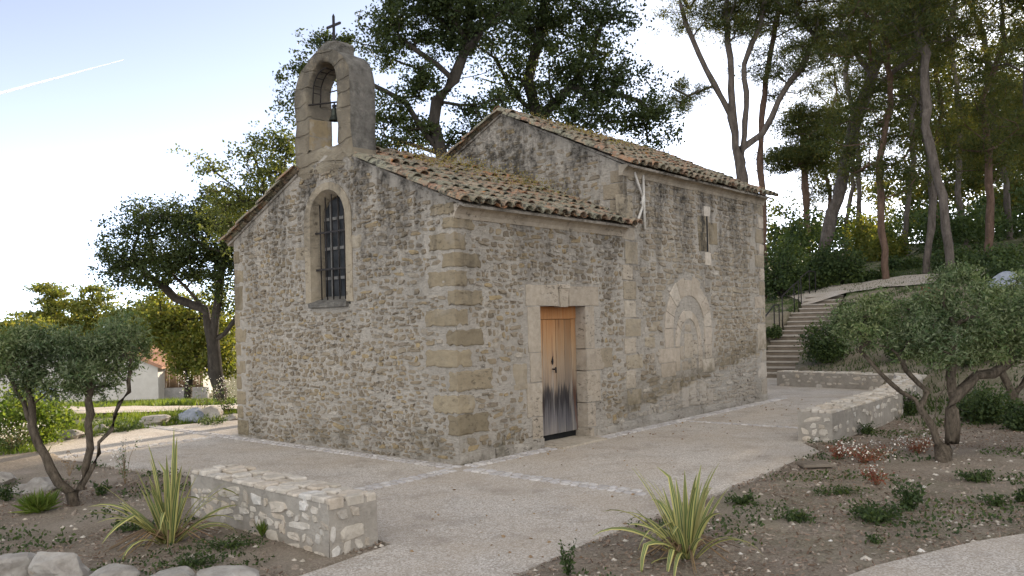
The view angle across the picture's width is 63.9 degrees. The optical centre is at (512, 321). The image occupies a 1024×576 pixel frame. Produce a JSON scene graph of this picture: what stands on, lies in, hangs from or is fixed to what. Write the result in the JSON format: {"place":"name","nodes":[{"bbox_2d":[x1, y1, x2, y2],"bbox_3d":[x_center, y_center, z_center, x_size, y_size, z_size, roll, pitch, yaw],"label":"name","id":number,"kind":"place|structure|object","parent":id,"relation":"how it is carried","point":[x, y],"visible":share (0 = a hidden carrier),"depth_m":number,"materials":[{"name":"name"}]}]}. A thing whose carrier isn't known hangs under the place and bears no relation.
{"place":"outdoors","nodes":[
{"label":"outdoors","id":0,"kind":"place"},
{"bbox_2d":[0,407,236,454],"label":"grass","id":1,"kind":"structure","parent":0,"point":[80,427],"depth_m":15.01,"materials":[{"name":"plant"}]},
{"bbox_2d":[72,403,237,412],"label":"road","id":2,"kind":"structure","parent":0,"point":[123,408],"depth_m":19.92,"materials":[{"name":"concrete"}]},
{"bbox_2d":[43,378,872,575],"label":"pavement","id":3,"kind":"structure","parent":0,"point":[739,454],"depth_m":8.97,"materials":[{"name":"concrete"}]},
{"bbox_2d":[58,436,215,458],"bbox_3d":[-5.652,1.843,11.783,0.203,0.037,2.953,-1,0,40],"label":"cobble band","id":4,"kind":"object","parent":3,"relation":"on","point":[146,445],"visible":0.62,"depth_m":12.05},
{"bbox_2d":[138,424,461,468],"bbox_3d":[-3.725,1.795,12.265,8.120,0.038,0.210,-1,0,41],"label":"cobble band","id":5,"kind":"object","parent":3,"relation":"on","point":[396,459],"visible":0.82,"depth_m":11.36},
{"bbox_2d":[354,469,456,490],"bbox_3d":[-1.272,1.734,8.822,0.209,0.038,1.742,-1,0,41],"label":"cobble band","id":6,"kind":"object","parent":3,"relation":"on","point":[407,479],"visible":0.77,"depth_m":8.90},
{"bbox_2d":[464,447,556,466],"bbox_3d":[0.008,1.702,10.314,0.209,0.038,1.609,-1,0,41],"label":"cobble band","id":7,"kind":"object","parent":3,"relation":"on","point":[504,458],"visible":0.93,"depth_m":10.22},
{"bbox_2d":[463,468,646,495],"bbox_3d":[0.395,1.692,8.731,2.417,0.038,0.210,-1,0,41],"label":"cobble band","id":8,"kind":"object","parent":3,"relation":"on","point":[577,483],"visible":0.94,"depth_m":8.61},
{"bbox_2d":[599,398,786,437],"bbox_3d":[3.413,1.616,14.271,0.210,0.038,6.528,-1,0,40],"label":"cobble band","id":9,"kind":"object","parent":3,"relation":"on","point":[639,429],"visible":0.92,"depth_m":13.59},
{"bbox_2d":[0,234,1023,575],"bbox_3d":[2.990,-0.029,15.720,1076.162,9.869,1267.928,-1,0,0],"label":"ground","id":10,"kind":"structure","parent":0,"point":[28,466],"depth_m":7.19,"materials":[{"name":"soil"}]},
{"bbox_2d":[0,478,27,500],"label":"weed","id":11,"kind":"object","parent":10,"relation":"on","point":[6,491],"visible":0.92,"depth_m":8.35,"materials":[{"name":"green plant"}]},
{"bbox_2d":[0,552,35,575],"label":"rock","id":12,"kind":"object","parent":10,"relation":"on","point":[14,564],"visible":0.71,"depth_m":5.55,"materials":[{"name":"stone"}]},
{"bbox_2d":[0,419,45,451],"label":"flowering plant","id":13,"kind":"object","parent":10,"relation":"on","point":[12,444],"visible":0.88,"depth_m":11.66,"materials":[{"name":"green plant"}]},
{"bbox_2d":[8,487,63,514],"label":"grass tuft","id":14,"kind":"object","parent":10,"relation":"on","point":[37,503],"visible":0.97,"depth_m":7.78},
{"bbox_2d":[22,477,55,494],"bbox_3d":[-5.098,1.786,8.872,0.333,0.216,0.468,-1,0,3],"label":"rock","id":15,"kind":"object","parent":10,"relation":"on","point":[38,483],"visible":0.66,"depth_m":8.76,"materials":[{"name":"stone"}]},
{"bbox_2d":[0,383,80,448],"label":"hedge bush","id":16,"kind":"object","parent":10,"relation":"on","point":[14,412],"visible":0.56,"depth_m":12.48,"materials":[{"name":"green plant"}]},
{"bbox_2d":[0,312,80,342],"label":"broadleaf tree","id":17,"kind":"object","parent":10,"relation":"on","point":[28,321],"visible":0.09,"depth_m":61.76,"materials":[{"name":"green plant"}]},
{"bbox_2d":[5,280,80,335],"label":"tree","id":18,"kind":"object","parent":10,"relation":"on","point":[52,300],"visible":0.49,"depth_m":69.27,"materials":[{"name":"green plant"}]},
{"bbox_2d":[28,551,91,575],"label":"rock","id":19,"kind":"object","parent":10,"relation":"on","point":[43,563],"visible":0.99,"depth_m":5.53,"materials":[{"name":"stone"}]},
{"bbox_2d":[0,306,158,506],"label":"olive tree","id":20,"kind":"object","parent":10,"relation":"on","point":[80,365],"visible":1,"depth_m":8.03,"materials":[{"name":"green plant"}]},
{"bbox_2d":[53,282,133,339],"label":"tree","id":21,"kind":"object","parent":10,"relation":"on","point":[82,310],"visible":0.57,"depth_m":69.09,"materials":[{"name":"green plant"}]},
{"bbox_2d":[0,345,212,401],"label":"house","id":22,"kind":"structure","parent":10,"relation":"on","point":[150,384],"depth_m":50.00,"materials":[{"name":"paint"}]},
{"bbox_2d":[89,563,139,575],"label":"rock","id":23,"kind":"object","parent":10,"relation":"on","point":[115,569],"visible":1,"depth_m":5.46,"materials":[{"name":"stone"}]},
{"bbox_2d":[0,397,236,407],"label":"grass","id":24,"kind":"structure","parent":10,"relation":"on","point":[163,402],"depth_m":24.21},
{"bbox_2d":[92,415,153,432],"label":"weed","id":25,"kind":"object","parent":10,"relation":"on","point":[127,429],"visible":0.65,"depth_m":14.02,"materials":[{"name":"green plant"}]},
{"bbox_2d":[110,436,141,483],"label":"flowering plant","id":26,"kind":"object","parent":10,"relation":"on","point":[124,477],"visible":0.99,"depth_m":9.20,"materials":[{"name":"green plant"}]},
{"bbox_2d":[91,289,191,335],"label":"broadleaf tree","id":27,"kind":"object","parent":10,"relation":"on","point":[128,302],"visible":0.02,"depth_m":59.09,"materials":[{"name":"plant"}]},
{"bbox_2d":[139,414,170,425],"bbox_3d":[-6.478,1.809,14.861,0.566,0.237,0.422,-1,0,-35],"label":"rock","id":28,"kind":"object","parent":10,"relation":"on","point":[159,419],"visible":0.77,"depth_m":14.72,"materials":[{"name":"stone"}]},
{"bbox_2d":[82,431,239,559],"bbox_3d":[-2.697,1.407,6.591,1.293,1.112,1.084,-1,0,0],"label":"striped flax plant","id":29,"kind":"object","parent":10,"relation":"on","point":[167,513],"visible":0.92,"depth_m":6.47,"materials":[{"name":"green plant"}]},
{"bbox_2d":[82,181,260,401],"bbox_3d":[-9.768,-0.754,24.961,6.328,6.930,3.446,-1,0,0],"label":"oak tree","id":30,"kind":"object","parent":10,"relation":"on","point":[172,262],"visible":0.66,"depth_m":24.57,"materials":[{"name":"green plant"}]},
{"bbox_2d":[150,566,195,575],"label":"rock","id":31,"kind":"object","parent":10,"relation":"on","point":[182,571],"visible":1,"depth_m":5.40,"materials":[{"name":"stone"}]},
{"bbox_2d":[121,283,236,399],"bbox_3d":[-12.117,0.759,30.975,5.713,4.983,4.396,-1,0,0],"label":"oak tree","id":32,"kind":"object","parent":10,"relation":"on","point":[181,342],"visible":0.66,"depth_m":30.25,"materials":[{"name":"green plant"}]},
{"bbox_2d":[164,370,208,398],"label":"reed fence","id":33,"kind":"object","parent":10,"relation":"on","point":[175,389],"visible":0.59,"depth_m":50.85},
{"bbox_2d":[148,546,230,572],"bbox_3d":[-2.278,1.722,5.869,0.488,0.143,0.566,-1,0,0],"label":"weed","id":34,"kind":"object","parent":10,"relation":"on","point":[196,562],"visible":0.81,"depth_m":5.85,"materials":[{"name":"green plant"}]},
{"bbox_2d":[178,407,204,422],"bbox_3d":[-6.026,1.776,15.373,0.450,0.311,0.613,-1,0,-40],"label":"rock","id":35,"kind":"object","parent":10,"relation":"on","point":[190,413],"visible":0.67,"depth_m":15.21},
{"bbox_2d":[196,565,259,575],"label":"rock","id":36,"kind":"object","parent":10,"relation":"on","point":[232,570],"visible":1,"depth_m":5.35,"materials":[{"name":"stone"}]},
{"bbox_2d":[190,526,268,559],"bbox_3d":[-2.191,1.705,6.269,0.614,0.155,0.727,-1,0,-29],"label":"weed","id":37,"kind":"object","parent":10,"relation":"on","point":[235,544],"visible":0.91,"depth_m":6.28,"materials":[{"name":"green plant"}]},
{"bbox_2d":[167,120,295,261],"bbox_3d":[-6.779,-1.443,21.476,3.790,7.749,2.488,-1,0,0],"label":"oak tree","id":38,"kind":"object","parent":10,"relation":"on","point":[246,201],"visible":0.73,"depth_m":21.20,"materials":[{"name":"green plant"}]},
{"bbox_2d":[191,463,377,557],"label":"stone wall","id":39,"kind":"structure","parent":10,"relation":"on","point":[320,517],"depth_m":6.47,"materials":[{"name":"white stone"}]},
{"bbox_2d":[265,0,536,157],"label":"oak tree","id":40,"kind":"object","parent":10,"relation":"on","point":[450,17],"visible":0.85,"depth_m":19.39,"materials":[{"name":"green plant"}]},
{"bbox_2d":[218,14,778,464],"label":"chapel","id":41,"kind":"structure","parent":10,"relation":"on","point":[396,302],"depth_m":11.74,"materials":[{"name":"stone"}]},
{"bbox_2d":[315,194,345,299],"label":"window","id":42,"kind":"structure","parent":41,"relation":"in","point":[334,221],"depth_m":11.61,"materials":[{"name":"black glass"}]},
{"bbox_2d":[390,137,586,199],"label":"roof weeds","id":43,"kind":"object","parent":41,"relation":"on","point":[452,162],"visible":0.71,"depth_m":12.35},
{"bbox_2d":[540,306,577,435],"bbox_3d":[0.604,0.680,11.535,0.113,1.790,1.027,-1,0,41],"label":"door","id":44,"kind":"structure","parent":41,"relation":"in","point":[558,335],"depth_m":11.61,"materials":[{"name":"brown wood"}]},
{"bbox_2d":[531,111,670,155],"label":"roof weeds","id":45,"kind":"object","parent":41,"relation":"on","point":[583,130],"visible":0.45,"depth_m":14.94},
{"bbox_2d":[698,206,717,265],"bbox_3d":[3.388,-1.537,14.827,0.318,1.066,0.735,-1,0,41],"label":"slit window","id":46,"kind":"structure","parent":41,"relation":"in","point":[707,238],"depth_m":14.70,"materials":[{"name":"stone"}]},
{"bbox_2d":[0,418,1023,575],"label":"wood chips","id":47,"kind":"object","parent":10,"relation":"on","point":[786,540],"visible":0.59,"depth_m":6.57,"materials":[{"name":"brown wood"}]},
{"bbox_2d":[0,418,1023,575],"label":"ground cover","id":48,"kind":"object","parent":10,"relation":"on","point":[800,476],"visible":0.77,"depth_m":6.89,"materials":[{"name":"green plant"}]},
{"bbox_2d":[0,417,1023,575],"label":"pebbles","id":49,"kind":"object","parent":10,"relation":"on","point":[865,557],"visible":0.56,"depth_m":6.75,"materials":[{"name":"white stone"}]},
{"bbox_2d":[3,421,1023,575],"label":"soil clods","id":50,"kind":"object","parent":10,"relation":"on","point":[263,555],"visible":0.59,"depth_m":7.26,"materials":[{"name":"soil"}]},
{"bbox_2d":[558,538,577,575],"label":"weed","id":51,"kind":"object","parent":10,"relation":"on","point":[569,562],"visible":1,"depth_m":5.49,"materials":[{"name":"green plant"}]},
{"bbox_2d":[453,0,695,152],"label":"oak tree","id":52,"kind":"object","parent":10,"relation":"on","point":[599,90],"visible":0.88,"depth_m":22.10,"materials":[{"name":"green plant"}]},
{"bbox_2d":[593,464,762,575],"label":"striped flax plant","id":53,"kind":"object","parent":10,"relation":"on","point":[686,524],"visible":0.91,"depth_m":5.79,"materials":[{"name":"green plant"}]},
{"bbox_2d":[724,488,758,505],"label":"weed","id":54,"kind":"object","parent":10,"relation":"on","point":[745,500],"visible":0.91,"depth_m":7.42,"materials":[{"name":"green plant"}]},
{"bbox_2d":[648,0,856,183],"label":"pine tree","id":55,"kind":"object","parent":10,"relation":"on","point":[721,17],"visible":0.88,"depth_m":29.90,"materials":[{"name":"green plant"}]},
{"bbox_2d":[719,0,842,298],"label":"pine tree","id":56,"kind":"object","parent":10,"relation":"on","point":[763,102],"visible":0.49,"depth_m":30.90,"materials":[{"name":"green plant"}]},
{"bbox_2d":[766,188,803,266],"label":"shrub","id":57,"kind":"object","parent":10,"relation":"on","point":[778,209],"visible":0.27,"depth_m":45.61,"materials":[{"name":"green plant"}]},
{"bbox_2d":[764,230,812,299],"bbox_3d":[9.807,-2.025,29.935,2.110,2.622,2.305,-1,0,-43],"label":"shrub","id":58,"kind":"object","parent":10,"relation":"on","point":[783,272],"visible":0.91,"depth_m":29.68,"materials":[{"name":"green plant"}]},
{"bbox_2d":[749,95,849,250],"bbox_3d":[14.128,-6.502,40.044,5.260,8.823,5.007,-1,0,0],"label":"pine tree","id":59,"kind":"object","parent":10,"relation":"on","point":[788,158],"visible":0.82,"depth_m":39.49,"materials":[{"name":"green plant"}]},
{"bbox_2d":[780,506,823,523],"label":"weed","id":60,"kind":"object","parent":10,"relation":"on","point":[798,517],"visible":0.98,"depth_m":6.77,"materials":[{"name":"green plant"}]},
{"bbox_2d":[766,295,844,377],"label":"staircase","id":61,"kind":"structure","parent":10,"relation":"on","point":[782,352],"depth_m":24.29,"materials":[{"name":"stone"}]},
{"bbox_2d":[796,460,834,467],"bbox_3d":[3.353,1.579,9.119,0.340,0.036,0.260,-1,0,0],"label":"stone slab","id":62,"kind":"object","parent":10,"relation":"on","point":[813,464],"visible":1,"depth_m":9.03,"materials":[{"name":"stone"}]},
{"bbox_2d":[796,248,836,291],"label":"shrub","id":63,"kind":"object","parent":10,"relation":"on","point":[821,283],"visible":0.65,"depth_m":30.49,"materials":[{"name":"green plant"}]},
{"bbox_2d":[794,319,852,363],"bbox_3d":[7.824,0.467,20.506,1.433,1.189,1.418,-1,0,0],"label":"shrub","id":64,"kind":"object","parent":10,"relation":"on","point":[821,350],"visible":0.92,"depth_m":20.29,"materials":[{"name":"green plant"}]},
{"bbox_2d":[773,52,878,216],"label":"pine tree","id":65,"kind":"object","parent":10,"relation":"on","point":[826,190],"visible":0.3,"depth_m":52.24,"materials":[{"name":"green plant"}]},
{"bbox_2d":[787,484,876,496],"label":"weed","id":66,"kind":"object","parent":10,"relation":"on","point":[842,492],"visible":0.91,"depth_m":7.76,"materials":[{"name":"green plant"}]},
{"bbox_2d":[803,230,871,285],"bbox_3d":[12.204,-2.333,31.030,2.456,2.205,2.141,-1,0,0],"label":"shrub","id":67,"kind":"object","parent":10,"relation":"on","point":[844,267],"visible":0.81,"depth_m":30.51,"materials":[{"name":"green plant"}]},
{"bbox_2d":[819,297,868,332],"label":"shrub","id":68,"kind":"object","parent":10,"relation":"on","point":[837,314],"visible":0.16,"depth_m":22.38,"materials":[{"name":"green plant"}]},
{"bbox_2d":[811,41,888,254],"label":"pine tree","id":69,"kind":"object","parent":10,"relation":"on","point":[853,185],"visible":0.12,"depth_m":46.50,"materials":[{"name":"green plant"}]},
{"bbox_2d":[781,0,918,260],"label":"pine tree","id":70,"kind":"object","parent":10,"relation":"on","point":[858,187],"visible":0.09,"depth_m":44.02,"materials":[{"name":"green plant"}]},
{"bbox_2d":[777,370,926,389],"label":"stone wall","id":71,"kind":"structure","parent":10,"relation":"on","point":[849,380],"depth_m":18.77,"materials":[{"name":"white stone"}]},
{"bbox_2d":[798,373,922,442],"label":"stone wall","id":72,"kind":"structure","parent":10,"relation":"on","point":[883,404],"depth_m":11.59,"materials":[{"name":"white stone"}]},
{"bbox_2d":[786,0,953,279],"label":"pine tree","id":73,"kind":"object","parent":10,"relation":"on","point":[880,164],"visible":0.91,"depth_m":29.57,"materials":[{"name":"green plant"}]},
{"bbox_2d":[839,209,900,259],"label":"shrub","id":74,"kind":"object","parent":10,"relation":"on","point":[863,232],"visible":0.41,"depth_m":43.38,"materials":[{"name":"green plant"}]},
{"bbox_2d":[838,440,903,464],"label":"flowering plant","id":75,"kind":"object","parent":10,"relation":"on","point":[866,459],"visible":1,"depth_m":9.25,"materials":[{"name":"red plant"}]},
{"bbox_2d":[853,464,895,484],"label":"flowering plant","id":76,"kind":"object","parent":10,"relation":"on","point":[874,477],"visible":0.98,"depth_m":8.09,"materials":[{"name":"red plant"}]},
{"bbox_2d":[839,496,913,525],"bbox_3d":[2.998,1.568,6.770,0.523,0.208,0.603,-1,0,0],"label":"weed","id":77,"kind":"object","parent":10,"relation":"on","point":[873,514],"visible":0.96,"depth_m":6.70,"materials":[{"name":"green plant"}]},
{"bbox_2d":[861,266,898,281],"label":"shrub","id":78,"kind":"object","parent":10,"relation":"on","point":[874,275],"visible":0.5,"depth_m":30.65,"materials":[{"name":"green plant"}]},
{"bbox_2d":[857,229,911,261],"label":"shrub","id":79,"kind":"object","parent":10,"relation":"on","point":[869,253],"visible":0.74,"depth_m":41.49,"materials":[{"name":"green plant"}]},
{"bbox_2d":[798,0,977,257],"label":"pine tree","id":80,"kind":"object","parent":10,"relation":"on","point":[832,211],"visible":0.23,"depth_m":31.95,"materials":[{"name":"green plant"}]},
{"bbox_2d":[828,0,953,273],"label":"pine tree","id":81,"kind":"object","parent":10,"relation":"on","point":[931,225],"visible":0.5,"depth_m":29.90,"materials":[{"name":"green plant"}]},
{"bbox_2d":[765,254,1023,427],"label":"grass","id":82,"kind":"structure","parent":10,"relation":"on","point":[931,408],"depth_m":19.28,"materials":[{"name":"green plant"}]},
{"bbox_2d":[766,181,1023,266],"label":"undergrowth","id":83,"kind":"object","parent":10,"relation":"on","point":[973,224],"visible":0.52,"depth_m":38.31,"materials":[{"name":"green plant"}]},
{"bbox_2d":[877,252,932,270],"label":"shrub","id":84,"kind":"object","parent":10,"relation":"on","point":[896,264],"visible":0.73,"depth_m":33.64,"materials":[{"name":"green plant"}]},
{"bbox_2d":[903,389,920,415],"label":"shrub","id":85,"kind":"object","parent":10,"relation":"on","point":[909,406],"visible":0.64,"depth_m":13.38,"materials":[{"name":"green plant"}]},
{"bbox_2d":[889,474,937,511],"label":"weed","id":86,"kind":"object","parent":10,"relation":"on","point":[908,499],"visible":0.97,"depth_m":7.04,"materials":[{"name":"green plant"}]},
{"bbox_2d":[809,17,1023,248],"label":"pine wood","id":87,"kind":"object","parent":10,"relation":"on","point":[972,186],"visible":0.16,"depth_m":56.05,"materials":[{"name":"plant"}]},
{"bbox_2d":[853,0,982,250],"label":"pine tree","id":88,"kind":"object","parent":10,"relation":"on","point":[945,182],"visible":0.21,"depth_m":42.43,"materials":[{"name":"green plant"}]},
{"bbox_2d":[849,0,987,255],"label":"pine tree","id":89,"kind":"object","parent":10,"relation":"on","point":[914,104],"visible":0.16,"depth_m":41.41,"materials":[{"name":"green plant"}]},
{"bbox_2d":[816,266,1023,462],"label":"olive tree","id":90,"kind":"object","parent":10,"relation":"on","point":[990,342],"visible":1,"depth_m":9.34,"materials":[{"name":"green plant"}]},
{"bbox_2d":[892,431,950,453],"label":"flowering plant","id":91,"kind":"object","parent":10,"relation":"on","point":[919,448],"visible":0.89,"depth_m":9.84,"materials":[{"name":"red plant"}]},
{"bbox_2d":[831,0,1023,271],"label":"pine tree","id":92,"kind":"object","parent":10,"relation":"on","point":[927,27],"visible":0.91,"depth_m":27.10,"materials":[{"name":"green plant"}]},
{"bbox_2d":[848,534,1023,575],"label":"footpath","id":93,"kind":"structure","parent":10,"relation":"on","point":[1002,556],"depth_m":5.53,"materials":[{"name":"concrete"}]},
{"bbox_2d":[930,243,981,272],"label":"shrub","id":94,"kind":"object","parent":10,"relation":"on","point":[940,258],"visible":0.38,"depth_m":29.79,"materials":[{"name":"green plant"}]},
{"bbox_2d":[925,256,1000,283],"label":"shrub","id":95,"kind":"object","parent":10,"relation":"on","point":[950,269],"visible":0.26,"depth_m":26.03,"materials":[{"name":"green plant"}]},
{"bbox_2d":[914,3,1023,255],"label":"pine tree","id":96,"kind":"object","parent":10,"relation":"on","point":[985,148],"visible":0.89,"depth_m":30.66,"materials":[{"name":"green plant"}]},
{"bbox_2d":[914,0,1023,254],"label":"pine tree","id":97,"kind":"object","parent":10,"relation":"on","point":[978,58],"visible":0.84,"depth_m":28.09,"materials":[{"name":"green plant"}]},
{"bbox_2d":[952,463,995,483],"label":"weed","id":98,"kind":"object","parent":10,"relation":"on","point":[978,477],"visible":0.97,"depth_m":8.19,"materials":[{"name":"green plant"}]},
{"bbox_2d":[936,0,1023,239],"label":"pine tree","id":99,"kind":"object","parent":10,"relation":"on","point":[1006,194],"visible":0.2,"depth_m":41.80,"materials":[{"name":"green plant"}]},
{"bbox_2d":[939,380,1021,424],"bbox_3d":[7.250,1.232,12.536,1.198,0.711,1.157,-1,0,-18],"label":"shrub","id":100,"kind":"object","parent":10,"relation":"on","point":[983,406],"visible":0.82,"depth_m":12.27,"materials":[{"name":"green plant"}]},
{"bbox_2d":[939,0,1022,248],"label":"pine tree","id":101,"kind":"object","parent":10,"relation":"on","point":[958,197],"visible":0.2,"depth_m":40.93,"materials":[{"name":"green plant"}]},
{"bbox_2d":[951,0,1023,34],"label":"pine tree","id":102,"kind":"object","parent":10,"relation":"on","point":[982,11],"visible":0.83,"depth_m":26.67,"materials":[{"name":"green plant"}]},
{"bbox_2d":[959,266,1023,407],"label":"olive tree","id":103,"kind":"object","parent":10,"relation":"on","point":[1007,383],"visible":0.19,"depth_m":13.45,"materials":[{"name":"green plant"}]},
{"bbox_2d":[972,493,1011,506],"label":"weed","id":104,"kind":"object","parent":10,"relation":"on","point":[997,501],"visible":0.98,"depth_m":7.07,"materials":[{"name":"green plant"}]},
{"bbox_2d":[961,231,1023,269],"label":"shrub","id":105,"kind":"object","parent":10,"relation":"on","point":[997,250],"visible":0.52,"depth_m":27.67,"materials":[{"name":"green plant"}]},
{"bbox_2d":[970,58,1023,161],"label":"pine tree","id":106,"kind":"object","parent":10,"relation":"on","point":[1016,135],"visible":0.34,"depth_m":39.77,"materials":[{"name":"green plant"}]},
{"bbox_2d":[975,250,1023,279],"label":"shrub","id":107,"kind":"object","parent":10,"relation":"on","point":[994,269],"visible":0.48,"depth_m":23.74,"materials":[{"name":"green plant"}]},
{"bbox_2d":[992,394,1023,431],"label":"shrub","id":108,"kind":"object","parent":10,"relation":"on","point":[1013,417],"visible":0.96,"depth_m":11.51,"materials":[{"name":"green plant"}]},
{"bbox_2d":[0,0,1023,320],"label":"sky","id":109,"kind":"structure","parent":0,"point":[193,75],"materials":[{"name":"white"}]},
{"bbox_2d":[784,265,1022,304],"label":"hill path","id":110,"kind":"structure","parent":0,"point":[836,290],"depth_m":28.67,"materials":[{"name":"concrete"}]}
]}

